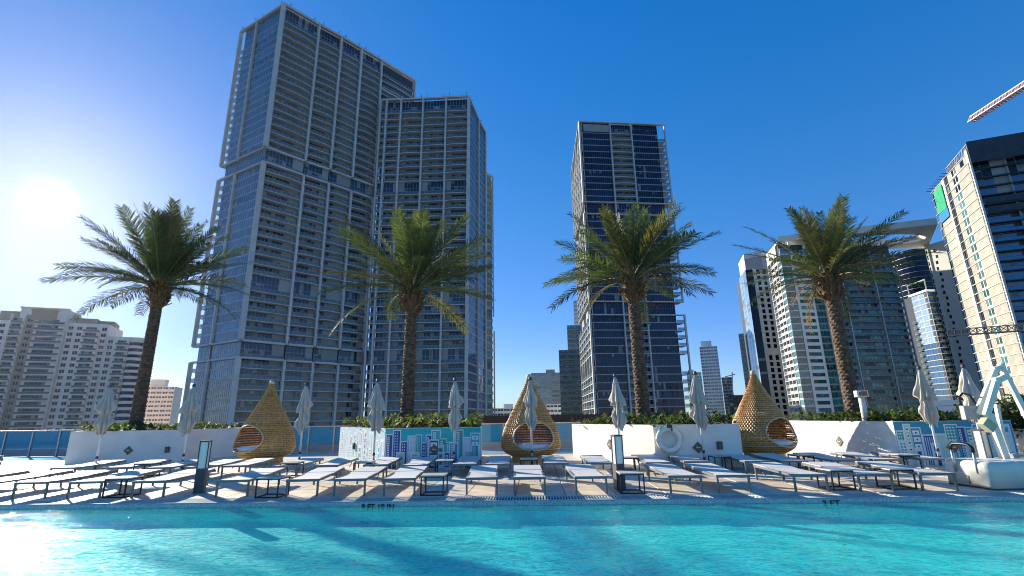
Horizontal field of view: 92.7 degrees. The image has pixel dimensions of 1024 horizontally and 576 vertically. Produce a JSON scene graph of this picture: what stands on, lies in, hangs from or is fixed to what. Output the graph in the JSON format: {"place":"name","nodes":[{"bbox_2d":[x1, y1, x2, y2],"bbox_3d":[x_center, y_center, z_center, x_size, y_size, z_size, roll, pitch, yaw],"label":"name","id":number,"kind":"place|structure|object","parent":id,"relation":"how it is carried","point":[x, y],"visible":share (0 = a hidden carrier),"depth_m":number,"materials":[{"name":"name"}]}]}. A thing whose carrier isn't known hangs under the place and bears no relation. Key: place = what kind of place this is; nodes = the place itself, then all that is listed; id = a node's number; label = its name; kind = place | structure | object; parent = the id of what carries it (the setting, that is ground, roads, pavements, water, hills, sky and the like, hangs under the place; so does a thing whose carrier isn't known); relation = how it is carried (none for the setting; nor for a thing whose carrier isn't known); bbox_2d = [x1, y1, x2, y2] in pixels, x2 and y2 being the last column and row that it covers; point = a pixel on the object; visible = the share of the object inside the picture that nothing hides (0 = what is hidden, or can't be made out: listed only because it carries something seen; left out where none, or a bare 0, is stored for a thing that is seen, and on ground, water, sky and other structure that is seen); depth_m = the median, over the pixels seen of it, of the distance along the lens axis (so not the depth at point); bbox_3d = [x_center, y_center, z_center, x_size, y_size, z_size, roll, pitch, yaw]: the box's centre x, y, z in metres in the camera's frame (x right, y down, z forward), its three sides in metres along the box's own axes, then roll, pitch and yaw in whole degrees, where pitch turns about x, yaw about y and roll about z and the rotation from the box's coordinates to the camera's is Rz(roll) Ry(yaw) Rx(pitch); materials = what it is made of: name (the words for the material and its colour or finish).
{"place":"outdoors","nodes":[
{"label":"outdoors","id":0,"kind":"place"},
{"bbox_2d":[0,507,1023,575],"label":"pool floor","id":1,"kind":"structure","parent":0,"point":[503,567],"depth_m":6.53,"materials":[{"name":"tile"}]},
{"bbox_2d":[0,496,1023,514],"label":"pool coping","id":2,"kind":"object","parent":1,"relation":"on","point":[692,503],"visible":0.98,"depth_m":8.21,"materials":[{"name":"tile"}]},
{"bbox_2d":[0,452,1023,500],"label":"deck","id":3,"kind":"structure","parent":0,"point":[557,484],"depth_m":10.13,"materials":[{"name":"stone"}]},
{"bbox_2d":[0,470,73,487],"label":"sun lounger","id":4,"kind":"object","parent":3,"relation":"on","point":[37,475],"visible":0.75,"depth_m":10.59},
{"bbox_2d":[11,469,117,498],"bbox_3d":[-9.283,4.087,10.247,0.594,0.327,2.030,1,-15,-7],"label":"sun lounger","id":5,"kind":"object","parent":3,"relation":"on","point":[73,476],"visible":0.87,"depth_m":9.97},
{"bbox_2d":[48,460,126,477],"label":"sun lounger","id":6,"kind":"object","parent":3,"relation":"on","point":[97,464],"visible":0.88,"depth_m":13.22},
{"bbox_2d":[92,384,117,469],"bbox_3d":[-11.641,3.976,13.891,0.600,2.480,0.600,-13,-19,39],"label":"closed umbrella","id":7,"kind":"object","parent":3,"relation":"on","point":[106,406],"visible":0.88,"depth_m":13.89,"materials":[{"name":"fabric"}]},
{"bbox_2d":[66,469,162,498],"bbox_3d":[-8.197,4.058,10.200,0.594,0.327,2.030,1,-15,-7],"label":"sun lounger","id":8,"kind":"object","parent":3,"relation":"on","point":[100,480],"visible":0.77,"depth_m":9.99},
{"bbox_2d":[101,475,143,497],"bbox_3d":[-7.492,3.827,9.413,0.430,0.350,0.430,-1,-15,0],"label":"side table","id":9,"kind":"object","parent":3,"relation":"on","point":[122,478],"visible":0.96,"depth_m":9.30,"materials":[{"name":"black metal"}]},
{"bbox_2d":[100,459,171,476],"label":"sun lounger","id":10,"kind":"object","parent":3,"relation":"on","point":[128,466],"visible":0.59,"depth_m":12.78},
{"bbox_2d":[64,428,239,464],"bbox_3d":[-13.910,6.006,18.664,5.200,1.130,3.350,-1,-15,0],"label":"planter","id":11,"kind":"object","parent":3,"relation":"on","point":[144,445],"visible":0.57,"depth_m":17.48,"materials":[{"name":"white paint"}]},
{"bbox_2d":[38,196,258,430],"bbox_3d":[-14.554,1.048,20.226,7.245,9.453,7.285,-1,-15,0],"label":"date palm","id":12,"kind":"object","parent":11,"relation":"on","point":[167,256],"visible":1,"depth_m":19.73,"materials":[{"name":"green plant"}]},
{"bbox_2d":[73,420,240,431],"bbox_3d":[-13.863,5.323,18.870,5.333,0.479,3.465,-1,-15,0],"label":"hedge","id":13,"kind":"object","parent":11,"relation":"in","point":[125,426],"visible":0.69,"depth_m":18.24,"materials":[{"name":"green plant"}]},
{"bbox_2d":[130,468,215,497],"bbox_3d":[-6.953,4.025,10.146,0.594,0.327,2.030,1,-15,-7],"label":"sun lounger","id":14,"kind":"object","parent":3,"relation":"on","point":[178,475],"visible":0.77,"depth_m":9.79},
{"bbox_2d":[144,459,210,478],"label":"sun lounger","id":15,"kind":"object","parent":3,"relation":"on","point":[186,463],"visible":0.66,"depth_m":12.57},
{"bbox_2d":[171,384,200,471],"bbox_3d":[-9.544,4.073,14.378,0.614,2.480,0.600,-13,-19,38],"label":"closed umbrella","id":16,"kind":"object","parent":3,"relation":"on","point":[190,407],"visible":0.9,"depth_m":14.35,"materials":[{"name":"fabric"}]},
{"bbox_2d":[193,440,212,493],"bbox_3d":[-6.196,3.572,9.786,0.178,0.995,0.178,3,-15,-14],"label":"lamp bollard","id":17,"kind":"object","parent":3,"relation":"on","point":[202,466],"visible":1,"depth_m":9.73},
{"bbox_2d":[183,459,245,479],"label":"sun lounger","id":18,"kind":"object","parent":3,"relation":"on","point":[219,463],"visible":0.75,"depth_m":13.12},
{"bbox_2d":[220,458,275,477],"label":"sun lounger","id":19,"kind":"object","parent":3,"relation":"on","point":[250,462],"visible":0.92,"depth_m":13.05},
{"bbox_2d":[214,468,285,497],"bbox_3d":[-5.329,3.982,10.075,0.594,0.327,2.030,1,-15,-6],"label":"sun lounger","id":20,"kind":"object","parent":3,"relation":"on","point":[248,477],"visible":0.93,"depth_m":9.78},
{"bbox_2d":[232,380,295,463],"bbox_3d":[-8.379,4.561,16.780,1.914,2.735,1.901,-7,-16,21],"label":"wicker pod","id":21,"kind":"object","parent":3,"relation":"on","point":[277,436],"visible":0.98,"depth_m":16.35,"materials":[{"name":"wicker"}]},
{"bbox_2d":[254,475,290,497],"bbox_3d":[-4.464,3.704,9.123,0.430,0.350,0.430,-2,-15,3],"label":"side table","id":22,"kind":"object","parent":3,"relation":"on","point":[273,477],"visible":0.94,"depth_m":9.00,"materials":[{"name":"black metal"}]},
{"bbox_2d":[0,448,572,460],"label":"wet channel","id":23,"kind":"object","parent":3,"relation":"on","point":[309,454],"depth_m":19.91,"materials":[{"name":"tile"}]},
{"bbox_2d":[0,429,86,456],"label":"glass balustrade","id":24,"kind":"object","parent":23,"relation":"on","point":[25,443],"visible":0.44,"depth_m":21.44,"materials":[{"name":"glass"}]},
{"bbox_2d":[199,425,359,452],"bbox_3d":[-10.599,6.675,21.447,7.860,1.130,0.100,-1,-15,0],"label":"glass balustrade","id":25,"kind":"object","parent":23,"relation":"on","point":[326,439],"visible":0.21,"depth_m":21.44,"materials":[{"name":"glass"}]},
{"bbox_2d":[482,422,579,449],"bbox_3d":[0.749,6.502,21.447,4.560,1.130,0.100,-1,-15,0],"label":"glass balustrade","id":26,"kind":"object","parent":23,"relation":"on","point":[491,436],"visible":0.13,"depth_m":21.45,"materials":[{"name":"glass"}]},
{"bbox_2d":[273,458,323,475],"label":"sun lounger","id":27,"kind":"object","parent":3,"relation":"on","point":[308,461],"visible":0.69,"depth_m":12.77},
{"bbox_2d":[288,383,312,468],"bbox_3d":[-6.288,4.099,14.664,0.600,2.480,0.600,-9,-17,27],"label":"closed umbrella","id":28,"kind":"object","parent":3,"relation":"on","point":[305,405],"visible":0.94,"depth_m":14.64,"materials":[{"name":"fabric"}]},
{"bbox_2d":[285,467,344,496],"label":"sun lounger","id":29,"kind":"object","parent":3,"relation":"on","point":[318,474],"visible":0.98,"depth_m":9.77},
{"bbox_2d":[313,457,358,477],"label":"sun lounger","id":30,"kind":"object","parent":3,"relation":"on","point":[337,462],"visible":0.88,"depth_m":12.77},
{"bbox_2d":[333,466,386,495],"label":"sun lounger","id":31,"kind":"object","parent":3,"relation":"on","point":[364,474],"visible":0.99,"depth_m":9.73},
{"bbox_2d":[367,379,385,466],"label":"closed umbrella","id":32,"kind":"object","parent":3,"relation":"on","point":[377,406],"visible":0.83,"depth_m":13.60,"materials":[{"name":"fabric"}]},
{"bbox_2d":[363,457,401,476],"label":"sun lounger","id":33,"kind":"object","parent":3,"relation":"on","point":[383,461],"visible":0.77,"depth_m":12.74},
{"bbox_2d":[383,466,427,495],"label":"sun lounger","id":34,"kind":"object","parent":3,"relation":"on","point":[409,473],"visible":1,"depth_m":9.68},
{"bbox_2d":[338,425,481,468],"bbox_3d":[-3.647,5.137,15.979,5.550,1.130,4.505,-1,-15,0],"label":"planter","id":35,"kind":"object","parent":3,"relation":"on","point":[407,445],"visible":0.79,"depth_m":14.02,"materials":[{"name":"tile"}]},
{"bbox_2d":[316,206,495,427],"bbox_3d":[-3.897,1.010,17.862,6.746,8.000,6.616,-1,-15,0],"label":"date palm","id":36,"kind":"object","parent":35,"relation":"on","point":[415,253],"visible":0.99,"depth_m":17.65,"materials":[{"name":"green plant"}]},
{"bbox_2d":[342,410,484,430],"bbox_3d":[-3.587,4.383,16.196,5.590,0.647,4.620,-1,-15,0],"label":"hedge","id":37,"kind":"object","parent":35,"relation":"in","point":[433,421],"visible":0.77,"depth_m":15.23,"materials":[{"name":"green plant"}]},
{"bbox_2d":[402,457,436,472],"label":"sun lounger","id":38,"kind":"object","parent":3,"relation":"on","point":[421,461],"visible":0.84,"depth_m":12.55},
{"bbox_2d":[420,473,447,495],"bbox_3d":[-1.444,3.650,9.094,0.430,0.350,0.430,-2,-15,2],"label":"side table","id":39,"kind":"object","parent":3,"relation":"on","point":[433,475],"visible":1,"depth_m":8.94,"materials":[{"name":"black metal"}]},
{"bbox_2d":[443,378,464,470],"bbox_3d":[-1.603,3.746,13.601,0.600,2.480,0.600,4,-16,-17],"label":"closed umbrella","id":40,"kind":"object","parent":3,"relation":"on","point":[456,402],"visible":0.94,"depth_m":13.58,"materials":[{"name":"fabric"}]},
{"bbox_2d":[452,456,481,476],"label":"sun lounger","id":41,"kind":"object","parent":3,"relation":"on","point":[468,461],"visible":0.95,"depth_m":12.40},
{"bbox_2d":[466,465,497,494],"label":"sun lounger","id":42,"kind":"object","parent":3,"relation":"on","point":[486,472],"visible":1,"depth_m":9.53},
{"bbox_2d":[485,456,510,476],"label":"sun lounger","id":43,"kind":"object","parent":3,"relation":"on","point":[500,460],"visible":0.89,"depth_m":12.30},
{"bbox_2d":[0,492,1023,504],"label":"gutter channel","id":44,"kind":"object","parent":3,"relation":"on","point":[574,497],"visible":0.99,"depth_m":8.52,"materials":[{"name":"plastic"}]},
{"bbox_2d":[513,465,545,494],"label":"sun lounger","id":45,"kind":"object","parent":3,"relation":"on","point":[527,472],"visible":1,"depth_m":9.54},
{"bbox_2d":[501,374,560,462],"bbox_3d":[0.583,4.180,15.863,1.914,2.735,1.901,1,-15,-6],"label":"wicker pod","id":46,"kind":"object","parent":3,"relation":"on","point":[543,444],"visible":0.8,"depth_m":15.38,"materials":[{"name":"wicker"}]},
{"bbox_2d":[523,377,541,468],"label":"closed umbrella","id":47,"kind":"object","parent":3,"relation":"on","point":[530,400],"visible":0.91,"depth_m":13.67,"materials":[{"name":"fabric"}]},
{"bbox_2d":[541,455,568,475],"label":"sun lounger","id":48,"kind":"object","parent":3,"relation":"on","point":[554,460],"visible":0.97,"depth_m":12.32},
{"bbox_2d":[564,464,607,493],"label":"sun lounger","id":49,"kind":"object","parent":3,"relation":"on","point":[582,471],"visible":1,"depth_m":9.55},
{"bbox_2d":[580,455,612,475],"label":"sun lounger","id":50,"kind":"object","parent":3,"relation":"on","point":[602,460],"visible":0.86,"depth_m":12.16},
{"bbox_2d":[610,434,625,489],"bbox_3d":[2.051,3.356,9.447,0.178,0.995,0.178,3,-15,-14],"label":"lamp bollard","id":51,"kind":"object","parent":3,"relation":"on","point":[617,452],"visible":0.96,"depth_m":9.41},
{"bbox_2d":[609,373,632,469],"bbox_3d":[2.834,3.537,13.069,0.600,2.480,0.600,0,-15,-5],"label":"closed umbrella","id":52,"kind":"object","parent":3,"relation":"on","point":[617,400],"visible":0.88,"depth_m":13.06,"materials":[{"name":"fabric"}]},
{"bbox_2d":[616,470,645,493],"bbox_3d":[2.175,3.564,8.978,0.430,0.350,0.430,-1,-15,2],"label":"side table","id":53,"kind":"object","parent":3,"relation":"on","point":[631,472],"visible":1,"depth_m":8.87,"materials":[{"name":"black metal"}]},
{"bbox_2d":[631,454,670,475],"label":"sun lounger","id":54,"kind":"object","parent":3,"relation":"on","point":[648,459],"visible":0.71,"depth_m":12.15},
{"bbox_2d":[572,422,742,466],"bbox_3d":[4.410,4.842,15.329,4.530,1.130,4.850,-1,-15,0],"label":"planter","id":55,"kind":"object","parent":3,"relation":"on","point":[590,439],"visible":0.76,"depth_m":13.31,"materials":[{"name":"white paint"}]},
{"bbox_2d":[542,198,719,424],"bbox_3d":[4.231,0.778,17.308,6.474,7.926,6.361,-1,-15,0],"label":"date palm","id":56,"kind":"object","parent":55,"relation":"on","point":[640,246],"visible":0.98,"depth_m":17.09,"materials":[{"name":"green plant"}]},
{"bbox_2d":[571,408,736,426],"bbox_3d":[4.495,4.133,15.546,4.759,0.546,5.102,-1,-15,0],"label":"hedge","id":57,"kind":"object","parent":55,"relation":"on","point":[661,418],"visible":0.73,"depth_m":14.33,"materials":[{"name":"green plant"}]},
{"bbox_2d":[655,423,682,462],"bbox_3d":[4.223,4.187,13.087,0.761,1.089,0.160,-3,-15,6],"label":"life ring","id":58,"kind":"object","parent":55,"relation":"hanging from","point":[675,431],"visible":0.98,"depth_m":13.08,"materials":[{"name":"white paint"}]},
{"bbox_2d":[644,463,702,492],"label":"sun lounger","id":59,"kind":"object","parent":3,"relation":"on","point":[669,470],"visible":1,"depth_m":9.50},
{"bbox_2d":[668,455,709,469],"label":"sun lounger","id":60,"kind":"object","parent":3,"relation":"on","point":[687,459],"visible":0.7,"depth_m":12.17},
{"bbox_2d":[689,371,708,459],"bbox_3d":[4.903,3.416,12.731,0.600,2.480,0.600,2,-15,-11],"label":"closed umbrella","id":61,"kind":"object","parent":3,"relation":"on","point":[698,412],"visible":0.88,"depth_m":12.73,"materials":[{"name":"fabric"}]},
{"bbox_2d":[684,463,751,492],"bbox_3d":[4.011,3.737,9.693,0.594,0.327,2.030,-2,-15,3],"label":"sun lounger","id":62,"kind":"object","parent":3,"relation":"on","point":[717,472],"visible":0.94,"depth_m":9.39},
{"bbox_2d":[721,454,772,474],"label":"sun lounger","id":63,"kind":"object","parent":3,"relation":"on","point":[743,459],"visible":0.73,"depth_m":12.01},
{"bbox_2d":[732,370,797,459],"bbox_3d":[7.910,4.017,15.669,1.914,2.735,1.901,6,-16,-23],"label":"wicker pod","id":64,"kind":"object","parent":3,"relation":"on","point":[757,436],"visible":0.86,"depth_m":15.19,"materials":[{"name":"wicker"}]},
{"bbox_2d":[750,453,808,469],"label":"sun lounger","id":65,"kind":"object","parent":3,"relation":"on","point":[778,458],"visible":0.83,"depth_m":12.09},
{"bbox_2d":[749,462,829,491],"bbox_3d":[5.384,3.701,9.634,0.594,0.327,2.030,-2,-15,4],"label":"sun lounger","id":66,"kind":"object","parent":3,"relation":"on","point":[784,470],"visible":1,"depth_m":9.40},
{"bbox_2d":[793,452,859,473],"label":"sun lounger","id":67,"kind":"object","parent":3,"relation":"on","point":[820,457],"visible":0.72,"depth_m":11.95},
{"bbox_2d":[815,467,856,490],"bbox_3d":[5.954,3.511,8.997,0.430,0.350,0.430,0,-15,-3],"label":"side table","id":68,"kind":"object","parent":3,"relation":"on","point":[832,469],"visible":0.98,"depth_m":8.88,"materials":[{"name":"black metal"}]},
{"bbox_2d":[801,462,894,491],"bbox_3d":[6.501,3.670,9.584,0.594,0.327,2.030,-2,-15,4],"label":"sun lounger","id":69,"kind":"object","parent":3,"relation":"on","point":[858,472],"visible":0.77,"depth_m":9.16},
{"bbox_2d":[830,452,901,470],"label":"sun lounger","id":70,"kind":"object","parent":3,"relation":"on","point":[859,456],"visible":0.81,"depth_m":12.07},
{"bbox_2d":[873,466,917,489],"bbox_3d":[7.034,3.490,8.978,0.430,0.350,0.430,-1,-15,0],"label":"side table","id":71,"kind":"object","parent":3,"relation":"on","point":[893,468],"visible":0.91,"depth_m":8.91,"materials":[{"name":"black metal"}]},
{"bbox_2d":[786,419,1019,464],"bbox_3d":[11.732,4.621,14.917,3.880,1.130,5.502,-1,-15,0],"label":"planter","id":72,"kind":"object","parent":3,"relation":"on","point":[909,437],"visible":0.47,"depth_m":13.02,"materials":[{"name":"white paint"}]},
{"bbox_2d":[734,193,944,420],"bbox_3d":[10.853,0.712,16.683,5.968,7.536,5.792,-1,-15,0],"label":"date palm","id":73,"kind":"object","parent":72,"relation":"on","point":[828,251],"visible":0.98,"depth_m":16.29,"materials":[{"name":"green plant"}]},
{"bbox_2d":[853,390,868,420],"bbox_3d":[10.173,3.457,14.127,0.290,0.960,0.238,-5,-15,14],"label":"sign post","id":74,"kind":"object","parent":72,"relation":"on","point":[861,395],"visible":0.9,"depth_m":14.11,"materials":[{"name":"white metal"}]},
{"bbox_2d":[785,406,1011,420],"bbox_3d":[11.699,3.897,15.135,4.023,0.568,5.681,-1,-15,0],"label":"hedge","id":75,"kind":"object","parent":72,"relation":"on","point":[907,414],"visible":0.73,"depth_m":14.21,"materials":[{"name":"green plant"}]},
{"bbox_2d":[855,461,958,490],"bbox_3d":[7.596,3.640,9.534,0.594,0.327,2.030,-2,-15,6],"label":"sun lounger","id":76,"kind":"object","parent":3,"relation":"on","point":[920,472],"visible":0.79,"depth_m":9.06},
{"bbox_2d":[870,451,947,468],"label":"sun lounger","id":77,"kind":"object","parent":3,"relation":"on","point":[921,458],"visible":0.5,"depth_m":11.86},
{"bbox_2d":[913,365,945,469],"bbox_3d":[10.350,3.166,12.102,0.600,2.480,0.600,3,-15,-15],"label":"closed umbrella","id":78,"kind":"object","parent":3,"relation":"on","point":[924,394],"visible":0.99,"depth_m":12.09,"materials":[{"name":"fabric"}]},
{"bbox_2d":[956,364,983,428],"bbox_3d":[11.249,3.088,11.861,0.600,2.480,0.601,-7,-16,22],"label":"closed umbrella","id":79,"kind":"object","parent":3,"relation":"on","point":[967,385],"visible":0.52,"depth_m":11.95,"materials":[{"name":"fabric"}]},
{"bbox_2d":[970,429,993,457],"bbox_3d":[9.101,3.236,9.399,0.178,0.995,0.178,3,-15,-14],"label":"lamp bollard","id":80,"kind":"object","parent":3,"relation":"on","point":[981,443],"visible":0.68,"depth_m":9.42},
{"bbox_2d":[945,363,1023,489],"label":"pool lift","id":81,"kind":"object","parent":3,"relation":"on","point":[1004,470],"visible":1,"depth_m":9.18,"materials":[{"name":"metal"}]},
{"bbox_2d":[993,393,1023,437],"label":"clipped bush","id":82,"kind":"object","parent":3,"relation":"on","point":[1010,410],"visible":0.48,"depth_m":16.14,"materials":[{"name":"green plant"}]},
{"bbox_2d":[1013,429,1023,452],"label":"planter","id":83,"kind":"object","parent":3,"relation":"on","point":[1020,442],"visible":0.17,"depth_m":15.83,"materials":[{"name":"white paint"}]},
{"bbox_2d":[0,501,1023,575],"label":"pool water","id":84,"kind":"structure","parent":0,"point":[433,538],"depth_m":6.26,"materials":[{"name":"liquid"}]},
{"bbox_2d":[0,0,1023,422],"label":"sky","id":85,"kind":"structure","parent":0,"point":[765,107],"materials":[{"name":"blue"}]},
{"bbox_2d":[476,412,657,431],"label":"louvred wall","id":86,"kind":"structure","parent":0,"point":[505,418],"depth_m":57.94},
{"bbox_2d":[891,248,934,299],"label":"curved tower","id":87,"kind":"structure","parent":0,"point":[919,270],"depth_m":320.29,"materials":[{"name":"blue glass"}]},
{"bbox_2d":[947,324,1023,336],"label":"crane boom","id":88,"kind":"object","parent":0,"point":[991,331],"visible":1,"depth_m":106.77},
{"label":"ground","id":89,"kind":"structure","parent":0,"visible":0},
{"bbox_2d":[0,306,144,431],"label":"condominium","id":90,"kind":"structure","parent":89,"relation":"on","point":[59,370],"depth_m":233.81,"materials":[{"name":"white concrete"}]},
{"bbox_2d":[144,379,182,425],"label":"condominium","id":91,"kind":"structure","parent":89,"relation":"on","point":[163,403],"depth_m":333.41,"materials":[{"name":"beige concrete"}]},
{"bbox_2d":[179,1,416,427],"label":"apartment tower","id":92,"kind":"structure","parent":89,"relation":"on","point":[298,179],"depth_m":165.12,"materials":[{"name":"concrete"}]},
{"bbox_2d":[360,92,494,426],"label":"apartment tower","id":93,"kind":"structure","parent":89,"relation":"on","point":[434,161],"depth_m":182.11,"materials":[{"name":"concrete"}]},
{"bbox_2d":[493,404,521,415],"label":"white block","id":94,"kind":"structure","parent":89,"relation":"on","point":[507,409],"depth_m":378.04,"materials":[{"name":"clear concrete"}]},
{"bbox_2d":[531,369,560,405],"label":"office block","id":95,"kind":"structure","parent":89,"relation":"on","point":[547,385],"depth_m":421.09,"materials":[{"name":"grey glass"}]},
{"bbox_2d":[559,349,582,414],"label":"residential block","id":96,"kind":"structure","parent":89,"relation":"on","point":[570,382],"depth_m":292.41,"materials":[{"name":"grey glass"}]},
{"bbox_2d":[567,325,580,349],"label":"residential block","id":97,"kind":"structure","parent":89,"relation":"on","point":[573,332],"depth_m":329.25,"materials":[{"name":"glass"}]},
{"bbox_2d":[571,121,692,414],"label":"apartment tower","id":98,"kind":"structure","parent":89,"relation":"on","point":[618,168],"depth_m":201.89,"materials":[{"name":"glass"}]},
{"bbox_2d":[699,341,724,422],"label":"slim tower","id":99,"kind":"structure","parent":89,"relation":"on","point":[712,383],"depth_m":475.34,"materials":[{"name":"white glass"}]},
{"bbox_2d":[721,377,733,422],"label":"unfinished block","id":100,"kind":"structure","parent":89,"relation":"on","point":[727,385],"depth_m":503.44,"materials":[{"name":"grey concrete"}]},
{"bbox_2d":[728,395,747,420],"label":"dark block","id":101,"kind":"structure","parent":89,"relation":"on","point":[734,401],"depth_m":426.71,"materials":[{"name":"black glass"}]},
{"bbox_2d":[738,333,753,412],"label":"residential block","id":102,"kind":"structure","parent":89,"relation":"on","point":[744,358],"depth_m":359.24,"materials":[{"name":"concrete"}]},
{"bbox_2d":[737,251,790,437],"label":"office tower","id":103,"kind":"structure","parent":89,"relation":"on","point":[763,350],"depth_m":271.84,"materials":[{"name":"concrete"}]},
{"bbox_2d":[766,241,919,419],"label":"residential tower","id":104,"kind":"structure","parent":89,"relation":"on","point":[881,347],"depth_m":220.00,"materials":[{"name":"concrete"}]},
{"bbox_2d":[778,218,936,248],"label":"roof canopy","id":105,"kind":"object","parent":104,"relation":"on","point":[925,228],"visible":0.52,"depth_m":223.62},
{"bbox_2d":[901,279,961,400],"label":"blue glass tower","id":106,"kind":"structure","parent":89,"relation":"on","point":[930,340],"depth_m":250.66,"materials":[{"name":"glass"}]},
{"bbox_2d":[934,400,963,413],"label":"white block","id":107,"kind":"structure","parent":89,"relation":"on","point":[945,405],"depth_m":88.20,"materials":[{"name":"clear glass"}]},
{"bbox_2d":[924,240,981,399],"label":"white tower","id":108,"kind":"structure","parent":89,"relation":"on","point":[960,348],"depth_m":227.97,"materials":[{"name":"concrete"}]},
{"bbox_2d":[926,132,1023,407],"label":"unfinished tower","id":109,"kind":"structure","parent":89,"relation":"on","point":[977,192],"depth_m":160.31,"materials":[{"name":"concrete"}]},
{"bbox_2d":[967,81,1023,122],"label":"tower crane","id":110,"kind":"object","parent":89,"relation":"on","point":[986,109],"visible":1,"depth_m":108.90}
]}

